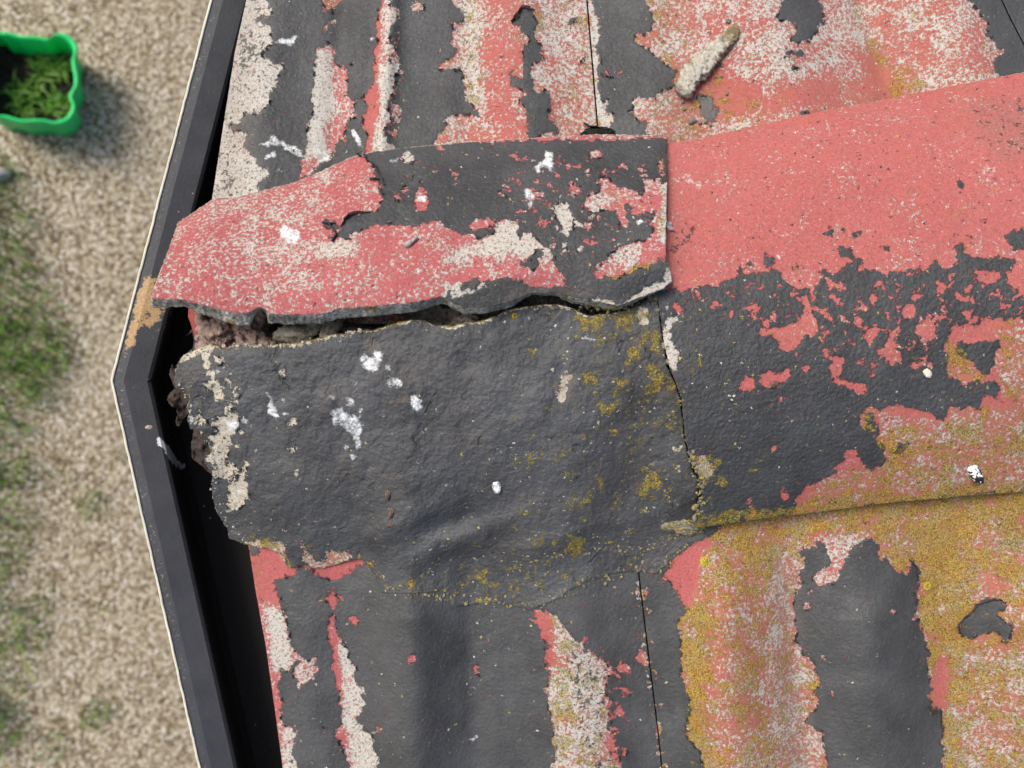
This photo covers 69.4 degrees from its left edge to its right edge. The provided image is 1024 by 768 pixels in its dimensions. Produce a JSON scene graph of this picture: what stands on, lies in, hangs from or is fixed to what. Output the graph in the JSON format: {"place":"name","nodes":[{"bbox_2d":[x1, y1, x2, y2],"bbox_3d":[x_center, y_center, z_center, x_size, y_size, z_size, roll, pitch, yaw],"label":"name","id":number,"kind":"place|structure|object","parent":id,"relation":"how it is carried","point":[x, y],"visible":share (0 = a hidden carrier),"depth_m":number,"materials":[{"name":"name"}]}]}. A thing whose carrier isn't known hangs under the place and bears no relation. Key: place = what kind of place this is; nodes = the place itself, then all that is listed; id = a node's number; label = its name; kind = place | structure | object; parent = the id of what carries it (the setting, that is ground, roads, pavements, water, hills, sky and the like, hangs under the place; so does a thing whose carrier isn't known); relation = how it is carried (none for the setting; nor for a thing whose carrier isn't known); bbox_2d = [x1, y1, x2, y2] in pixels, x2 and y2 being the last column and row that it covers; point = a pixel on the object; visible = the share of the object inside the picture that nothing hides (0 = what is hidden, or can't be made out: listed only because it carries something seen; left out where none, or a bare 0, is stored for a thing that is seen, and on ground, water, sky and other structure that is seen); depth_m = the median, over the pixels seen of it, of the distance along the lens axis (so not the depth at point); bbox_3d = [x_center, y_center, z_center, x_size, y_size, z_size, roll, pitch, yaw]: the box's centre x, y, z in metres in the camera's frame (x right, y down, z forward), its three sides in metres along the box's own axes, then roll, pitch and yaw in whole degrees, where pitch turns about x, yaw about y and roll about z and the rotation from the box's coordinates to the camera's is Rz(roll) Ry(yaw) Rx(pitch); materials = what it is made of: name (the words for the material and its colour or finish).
{"place":"outdoors","nodes":[
{"label":"outdoors","id":0,"kind":"place"},
{"bbox_2d":[0,154,127,766],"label":"grass","id":1,"kind":"structure","parent":0,"point":[3,329],"depth_m":2.37,"materials":[{"name":"green plant"}]},
{"bbox_2d":[0,0,209,767],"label":"ground","id":2,"kind":"structure","parent":0,"point":[91,192],"depth_m":2.46,"materials":[{"name":"beige gravel"}]},
{"bbox_2d":[0,167,11,181],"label":"stone","id":3,"kind":"object","parent":2,"relation":"on","point":[4,174],"visible":0.88,"depth_m":2.36,"materials":[{"name":"white stone"}]},
{"bbox_2d":[0,32,83,136],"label":"plant tub","id":4,"kind":"object","parent":2,"relation":"on","point":[15,49],"visible":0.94,"depth_m":2.34,"materials":[{"name":"green plastic"}]},
{"bbox_2d":[5,103,40,119],"bbox_3d":[-1.538,-0.861,2.345,0.108,0.041,0.066,44,76,-15],"label":"leafy plant","id":5,"kind":"object","parent":4,"relation":"in","point":[22,112],"visible":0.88,"depth_m":2.34,"materials":[{"name":"green plant"}]},
{"bbox_2d":[2,67,45,117],"bbox_3d":[-1.539,-0.903,2.345,0.138,0.041,0.148,31,80,-17],"label":"leafy plant","id":6,"kind":"object","parent":4,"relation":"in","point":[21,90],"visible":0.97,"depth_m":2.34,"materials":[{"name":"green plant"}]},
{"bbox_2d":[27,72,54,96],"bbox_3d":[-1.503,-0.953,2.357,0.087,0.042,0.066,17,84,-19],"label":"leafy plant","id":7,"kind":"object","parent":4,"relation":"in","point":[39,84],"visible":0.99,"depth_m":2.35,"materials":[{"name":"green plant"}]},
{"bbox_2d":[25,85,70,120],"bbox_3d":[-1.474,-0.888,2.368,0.150,0.042,0.136,0,90,-20],"label":"leafy plant","id":8,"kind":"object","parent":4,"relation":"in","point":[55,102],"visible":0.97,"depth_m":2.37,"materials":[{"name":"green plant"}]},
{"bbox_2d":[24,51,72,92],"bbox_3d":[-1.471,-1.011,2.369,0.153,0.042,0.177,0,90,-20],"label":"leafy plant","id":9,"kind":"object","parent":4,"relation":"in","point":[47,64],"visible":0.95,"depth_m":2.37,"materials":[{"name":"green plant"}]},
{"bbox_3d":[-0.126,0.001,0.698,0.209,0.152,1.612,0,90,-20],"label":"fascia board","id":10,"kind":"object","parent":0,"visible":0},
{"bbox_2d":[111,0,282,767],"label":"roof gutter","id":11,"kind":"object","parent":10,"relation":"on","point":[202,567],"visible":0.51,"depth_m":0.59,"materials":[{"name":"black plastic"}]},
{"bbox_2d":[167,329,211,474],"bbox_3d":[-0.243,0.016,0.572,0.063,0.044,0.120,0,90,0],"label":"mortar spill","id":12,"kind":"object","parent":11,"relation":"on","point":[177,400],"visible":0.26,"depth_m":0.56,"materials":[{"name":"grey concrete"}]},
{"bbox_2d":[586,0,1023,767],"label":"roofing felt","id":13,"kind":"object","parent":11,"relation":"on","point":[668,368],"depth_m":0.61,"materials":[{"name":"black"}]},
{"bbox_2d":[212,0,596,323],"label":"roof tile","id":14,"kind":"object","parent":13,"relation":"on","point":[316,86],"visible":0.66,"depth_m":0.55,"materials":[{"name":"black paint"}]},
{"bbox_2d":[194,295,623,348],"bbox_3d":[-0.082,-0.025,0.539,0.332,0.082,0.100,0,90,0],"label":"bedding mortar","id":15,"kind":"object","parent":14,"relation":"on","point":[258,330],"visible":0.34,"depth_m":0.51,"materials":[{"name":"grey concrete"}]},
{"bbox_2d":[188,308,197,336],"bbox_3d":[-0.229,-0.044,0.534,0.009,0.023,0.024,-3,91,-20],"label":"tile offcut","id":16,"kind":"object","parent":15,"relation":"attached to","point":[191,315],"visible":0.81,"depth_m":0.53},
{"bbox_2d":[273,324,315,342],"bbox_3d":[-0.148,-0.035,0.502,0.029,0.016,0.016,0,90,0],"label":"mortar crumb","id":17,"kind":"object","parent":15,"relation":"on","point":[290,333],"visible":0.94,"depth_m":0.50,"materials":[{"name":"grey concrete"}]},
{"bbox_2d":[298,324,321,336],"bbox_3d":[-0.136,-0.041,0.504,0.015,0.016,0.019,40,77,-16],"label":"mortar crumb","id":18,"kind":"object","parent":15,"relation":"on","point":[314,329],"visible":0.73,"depth_m":0.50,"materials":[{"name":"grey concrete"}]},
{"bbox_2d":[319,318,344,337],"bbox_3d":[-0.123,-0.040,0.503,0.015,0.014,0.024,33,90,0],"label":"mortar crumb","id":19,"kind":"object","parent":15,"relation":"on","point":[333,326],"visible":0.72,"depth_m":0.50,"materials":[{"name":"grey concrete"}]},
{"bbox_2d":[150,134,672,325],"bbox_3d":[-0.065,-0.110,0.503,0.354,0.070,0.143,0,90,0],"label":"hip tile","id":20,"kind":"object","parent":14,"relation":"on","point":[495,225],"visible":1,"depth_m":0.48,"materials":[{"name":"black paint"}]},
{"bbox_2d":[404,236,417,247],"bbox_3d":[-0.065,-0.091,0.476,0.010,0.004,0.008,0,90,0],"label":"twig","id":21,"kind":"object","parent":20,"relation":"on","point":[408,243],"visible":1,"depth_m":0.47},
{"bbox_2d":[654,72,1023,527],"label":"hip tile","id":22,"kind":"object","parent":20,"relation":"on","point":[844,277],"visible":1,"depth_m":0.49,"materials":[{"name":"red paint"}]},
{"bbox_2d":[770,381,776,387],"bbox_3d":[0.172,0.000,0.485,0.005,0.003,0.006,44,90,0],"label":"dirt crumb","id":23,"kind":"object","parent":22,"relation":"on","point":[773,384],"visible":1,"depth_m":0.48,"materials":[{"name":"soil"}]},
{"bbox_2d":[923,369,931,377],"bbox_3d":[0.273,-0.007,0.486,0.005,0.002,0.008,-44,90,0],"label":"shell chip","id":24,"kind":"object","parent":22,"relation":"on","point":[927,373],"visible":1,"depth_m":0.48,"materials":[{"name":"white"}]},
{"bbox_2d":[967,465,983,483],"bbox_3d":[0.322,0.061,0.514,0.008,0.006,0.020,-32,90,0],"label":"bird dropping","id":25,"kind":"object","parent":22,"relation":"on","point":[974,472],"visible":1,"depth_m":0.51,"materials":[{"name":"white"}]},
{"bbox_2d":[584,122,609,129],"bbox_3d":[0.063,-0.190,0.542,0.020,0.009,0.007,0,90,0],"label":"paint flake","id":26,"kind":"object","parent":14,"relation":"on","point":[588,125],"visible":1,"depth_m":0.54,"materials":[{"name":"grey paint"}]},
{"bbox_2d":[580,126,615,135],"bbox_3d":[0.063,-0.184,0.544,0.027,0.008,0.010,0,90,0],"label":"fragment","id":27,"kind":"object","parent":14,"relation":"on","point":[594,130],"visible":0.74,"depth_m":0.54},
{"bbox_2d":[248,545,660,767],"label":"roof tile","id":28,"kind":"object","parent":13,"relation":"on","point":[364,671],"visible":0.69,"depth_m":0.56,"materials":[{"name":"black paint"}]},
{"bbox_2d":[174,295,721,609],"bbox_3d":[-0.037,0.056,0.528,0.389,0.085,0.234,0,90,0],"label":"hip tile","id":29,"kind":"object","parent":28,"relation":"on","point":[562,424],"visible":1,"depth_m":0.51,"materials":[{"name":"black paint"}]},
{"bbox_2d":[178,328,361,551],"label":"edge crumbs","id":30,"kind":"object","parent":29,"relation":"on","point":[261,345],"visible":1,"depth_m":0.49,"materials":[{"name":"beige concrete"}]},
{"bbox_2d":[385,489,390,500],"bbox_3d":[-0.086,0.076,0.512,0.004,0.003,0.009,4,90,0],"label":"catkin scrap","id":31,"kind":"object","parent":29,"relation":"on","point":[387,494],"visible":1,"depth_m":0.51,"materials":[{"name":"brown plant"}]},
{"bbox_2d":[388,508,393,518],"bbox_3d":[-0.084,0.090,0.515,0.004,0.004,0.008,15,90,0],"label":"catkin scrap","id":32,"kind":"object","parent":29,"relation":"on","point":[391,513],"visible":1,"depth_m":0.51,"materials":[{"name":"brown plant"}]},
{"bbox_2d":[492,481,500,493],"bbox_3d":[-0.011,0.071,0.513,0.007,0.004,0.012,-6,90,-1],"label":"bird dropping","id":33,"kind":"object","parent":29,"relation":"on","point":[496,486],"visible":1,"depth_m":0.51,"materials":[{"name":"white"}]},
{"bbox_2d":[384,533,689,609],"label":"fillet crumbs","id":34,"kind":"object","parent":29,"relation":"on","point":[554,598],"visible":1,"depth_m":0.55,"materials":[{"name":"grey concrete"}]},
{"bbox_2d":[578,295,705,522],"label":"joint crumbs","id":35,"kind":"object","parent":29,"relation":"on","point":[695,506],"visible":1,"depth_m":0.50,"materials":[{"name":"beige concrete"}]},
{"bbox_2d":[660,519,707,535],"bbox_3d":[0.126,0.103,0.541,0.036,0.014,0.014,7,90,0],"label":"mortar lump","id":36,"kind":"object","parent":29,"relation":"on","point":[684,527],"visible":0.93,"depth_m":0.54,"materials":[{"name":"beige concrete"}]},
{"bbox_2d":[588,0,1023,306],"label":"roof tile","id":37,"kind":"object","parent":13,"relation":"on","point":[784,59],"visible":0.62,"depth_m":0.55,"materials":[{"name":"black paint"}]},
{"bbox_2d":[688,118,693,124],"bbox_3d":[0.132,-0.193,0.544,0.005,0.004,0.005,32,90,0],"label":"grit crumb","id":38,"kind":"object","parent":37,"relation":"on","point":[690,121],"visible":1,"depth_m":0.54,"materials":[{"name":"grey stone"}]},
{"bbox_2d":[674,23,740,98],"bbox_3d":[0.142,-0.238,0.541,0.021,0.013,0.065,40,90,0],"label":"mortar stick","id":39,"kind":"object","parent":37,"relation":"on","point":[697,68],"visible":1,"depth_m":0.54,"materials":[{"name":"beige concrete"}]},
{"bbox_2d":[639,396,1023,767],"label":"roof tile","id":40,"kind":"object","parent":13,"relation":"on","point":[841,638],"visible":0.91,"depth_m":0.55,"materials":[{"name":"black paint"}]},
{"bbox_2d":[699,556,710,566],"bbox_3d":[0.142,0.130,0.541,0.009,0.003,0.009,8,90,0],"label":"lichen rosette","id":41,"kind":"object","parent":40,"relation":"on","point":[705,561],"visible":1,"depth_m":0.54,"materials":[{"name":"yellow plant"}]},
{"bbox_2d":[923,582,930,589],"bbox_3d":[0.310,0.150,0.552,0.007,0.003,0.007,-17,90,0],"label":"lichen rosette","id":42,"kind":"object","parent":40,"relation":"on","point":[926,585],"visible":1,"depth_m":0.55,"materials":[{"name":"yellow plant"}]},
{"bbox_2d":[1003,0,1023,41],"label":"roof tile","id":43,"kind":"object","parent":13,"relation":"on","point":[1015,9],"visible":1,"depth_m":0.56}
]}

